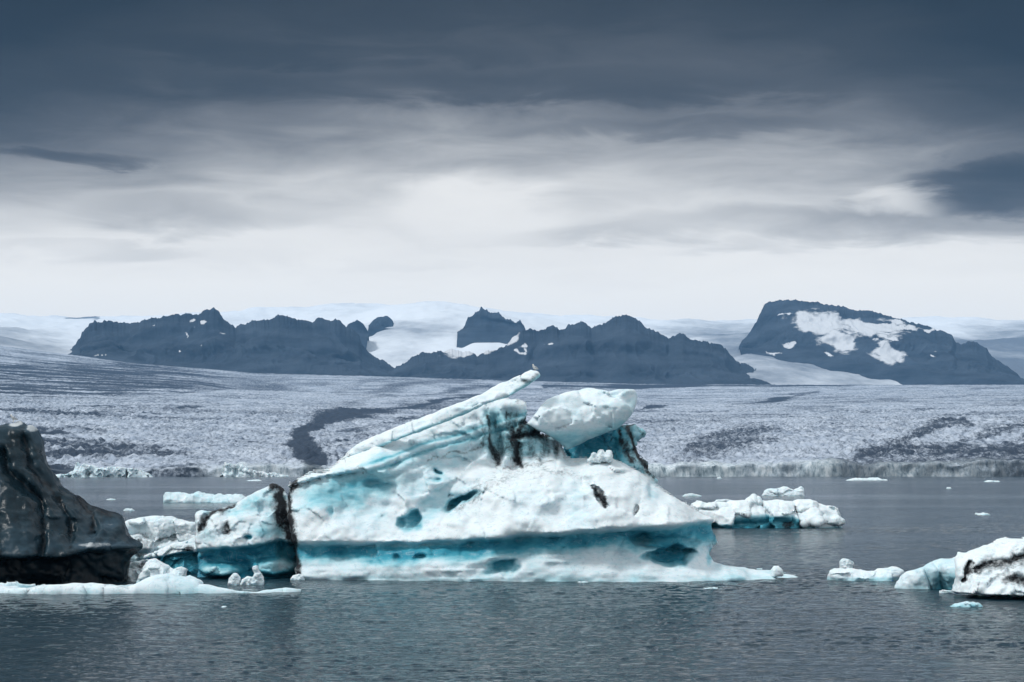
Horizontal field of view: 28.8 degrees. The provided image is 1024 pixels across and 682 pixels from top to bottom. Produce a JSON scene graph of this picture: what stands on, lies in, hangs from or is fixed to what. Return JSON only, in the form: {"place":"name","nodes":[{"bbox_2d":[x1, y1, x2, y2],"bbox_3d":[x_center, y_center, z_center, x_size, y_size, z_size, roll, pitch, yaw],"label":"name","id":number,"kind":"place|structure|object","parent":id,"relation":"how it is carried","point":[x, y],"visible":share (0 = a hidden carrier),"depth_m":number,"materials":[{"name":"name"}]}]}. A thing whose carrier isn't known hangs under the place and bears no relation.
{"place":"outdoors","nodes":[
{"label":"outdoors","id":0,"kind":"place"},
{"bbox_2d":[68,307,399,376],"bbox_3d":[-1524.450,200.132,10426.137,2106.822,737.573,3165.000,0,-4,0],"label":"mountain","id":1,"kind":"structure","parent":0,"point":[212,339],"depth_m":9872.27,"materials":[{"name":"grey stone"}]},
{"bbox_2d":[347,320,368,348],"bbox_3d":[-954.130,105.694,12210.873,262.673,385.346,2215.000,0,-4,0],"label":"mountain","id":2,"kind":"structure","parent":0,"point":[358,327],"depth_m":11599.82,"materials":[{"name":"grey stone"}]},
{"bbox_2d":[368,316,393,336],"bbox_3d":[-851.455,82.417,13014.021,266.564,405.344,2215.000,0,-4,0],"label":"mountain","id":3,"kind":"structure","parent":0,"point":[377,324],"depth_m":12358.16,"materials":[{"name":"grey stone"}]},
{"bbox_2d":[457,307,525,347],"bbox_3d":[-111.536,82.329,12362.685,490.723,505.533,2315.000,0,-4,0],"label":"mountain","id":4,"kind":"structure","parent":0,"point":[482,325],"depth_m":11585.50,"materials":[{"name":"grey stone"}]},
{"bbox_2d":[0,477,1023,681],"bbox_3d":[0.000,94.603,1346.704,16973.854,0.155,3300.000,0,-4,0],"label":"water","id":5,"kind":"structure","parent":0,"point":[810,623],"depth_m":106.26,"materials":[{"name":"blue liquid"}]},
{"bbox_2d":[0,421,142,584],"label":"iceberg","id":6,"kind":"object","parent":5,"relation":"on","point":[53,530],"visible":0.84,"depth_m":138.96,"materials":[{"name":"black ice"}]},
{"bbox_2d":[56,462,151,476],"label":"iceberg","id":7,"kind":"object","parent":5,"relation":"on","point":[84,470],"visible":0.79,"depth_m":1951.59,"materials":[{"name":"white ice"}]},
{"bbox_2d":[128,559,148,581],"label":"ice floe","id":8,"kind":"object","parent":5,"relation":"on","point":[135,569],"visible":0.27,"depth_m":142.10,"materials":[{"name":"grey ice"}]},
{"bbox_2d":[0,573,300,594],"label":"ice floe","id":9,"kind":"object","parent":5,"relation":"on","point":[168,583],"visible":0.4,"depth_m":128.17,"materials":[{"name":"white ice"}]},
{"bbox_2d":[125,515,195,558],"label":"ice floe","id":10,"kind":"object","parent":5,"relation":"on","point":[151,534],"visible":0.42,"depth_m":179.97,"materials":[{"name":"white ice"}]},
{"bbox_2d":[136,558,187,582],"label":"ice floe","id":11,"kind":"object","parent":5,"relation":"on","point":[153,566],"visible":0.4,"depth_m":138.26,"materials":[{"name":"white ice"}]},
{"bbox_2d":[144,538,198,573],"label":"ice floe","id":12,"kind":"object","parent":5,"relation":"on","point":[184,554],"visible":0.53,"depth_m":152.42,"materials":[{"name":"ice"}]},
{"bbox_2d":[163,491,244,502],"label":"ice floe","id":13,"kind":"object","parent":5,"relation":"on","point":[183,497],"visible":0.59,"depth_m":474.46,"materials":[{"name":"white ice"}]},
{"bbox_2d":[228,573,240,584],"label":"ice floe","id":14,"kind":"object","parent":5,"relation":"on","point":[234,579],"visible":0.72,"depth_m":137.64,"materials":[{"name":"white ice"}]},
{"bbox_2d":[240,565,263,584],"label":"ice floe","id":15,"kind":"object","parent":5,"relation":"on","point":[257,578],"visible":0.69,"depth_m":137.67,"materials":[{"name":"white ice"}]},
{"bbox_2d":[219,462,288,476],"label":"iceberg","id":16,"kind":"object","parent":5,"relation":"on","point":[230,470],"visible":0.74,"depth_m":2009.36,"materials":[{"name":"white ice"}]},
{"bbox_2d":[290,574,304,579],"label":"ice floe","id":17,"kind":"object","parent":5,"relation":"on","point":[297,577],"visible":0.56,"depth_m":143.97,"materials":[{"name":"white ice"}]},
{"bbox_2d":[195,370,796,581],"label":"iceberg","id":18,"kind":"object","parent":5,"relation":"on","point":[492,484],"visible":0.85,"depth_m":146.29,"materials":[{"name":"white ice"}]},
{"bbox_2d":[683,493,700,495],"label":"ice floe","id":19,"kind":"object","parent":5,"relation":"on","point":[690,494],"visible":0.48,"depth_m":584.74,"materials":[{"name":"white ice"}]},
{"bbox_2d":[714,499,729,501],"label":"ice floe","id":20,"kind":"object","parent":5,"relation":"on","point":[722,500],"visible":0.37,"depth_m":473.69,"materials":[{"name":"white ice"}]},
{"bbox_2d":[690,494,844,527],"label":"iceberg","id":21,"kind":"object","parent":5,"relation":"on","point":[753,511],"visible":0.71,"depth_m":270.98,"materials":[{"name":"white ice"}]},
{"bbox_2d":[762,486,804,495],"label":"ice floe","id":22,"kind":"object","parent":5,"relation":"on","point":[785,491],"visible":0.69,"depth_m":594.53,"materials":[{"name":"white ice"}]},
{"bbox_2d":[827,566,903,580],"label":"ice floe","id":23,"kind":"object","parent":5,"relation":"on","point":[892,573],"visible":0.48,"depth_m":143.32,"materials":[{"name":"white ice"}]},
{"bbox_2d":[839,558,853,568],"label":"ice chunk","id":24,"kind":"object","parent":23,"relation":"on","point":[844,563],"visible":0.41,"depth_m":148.09,"materials":[{"name":"white ice"}]},
{"bbox_2d":[848,477,886,480],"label":"ice floe","id":25,"kind":"object","parent":5,"relation":"on","point":[866,479],"visible":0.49,"depth_m":1386.81,"materials":[{"name":"white ice"}]},
{"bbox_2d":[894,537,1023,595],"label":"iceberg","id":26,"kind":"object","parent":5,"relation":"on","point":[995,567],"visible":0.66,"depth_m":124.47,"materials":[{"name":"white ice"}]},
{"bbox_2d":[951,601,982,606],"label":"ice floe","id":27,"kind":"object","parent":5,"relation":"on","point":[967,604],"visible":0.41,"depth_m":115.62,"materials":[{"name":"ice"}]},
{"bbox_2d":[0,346,1023,476],"bbox_3d":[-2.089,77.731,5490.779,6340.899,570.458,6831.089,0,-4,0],"label":"glacier","id":28,"kind":"object","parent":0,"point":[153,420],"visible":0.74,"depth_m":3942.49,"materials":[{"name":"white ice"}]},
{"bbox_2d":[0,301,1023,384],"bbox_3d":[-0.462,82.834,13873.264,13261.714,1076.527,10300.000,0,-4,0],"label":"ice cap","id":29,"kind":"object","parent":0,"point":[418,328],"visible":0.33,"depth_m":12954.38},
{"bbox_2d":[0,0,1023,320],"label":"sky","id":30,"kind":"structure","parent":0,"point":[710,160],"materials":[{"name":"grey"}]},
{"bbox_2d":[387,315,774,384],"bbox_3d":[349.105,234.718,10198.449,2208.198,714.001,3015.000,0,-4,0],"label":"mountain","id":31,"kind":"structure","parent":0,"point":[625,349],"depth_m":9668.25,"materials":[{"name":"grey stone"}]},
{"bbox_2d":[739,299,1023,384],"bbox_3d":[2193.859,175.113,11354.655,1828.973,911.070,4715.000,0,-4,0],"label":"mountain","id":32,"kind":"structure","parent":0,"point":[871,344],"depth_m":10931.36,"materials":[{"name":"grey stone"}]}
]}

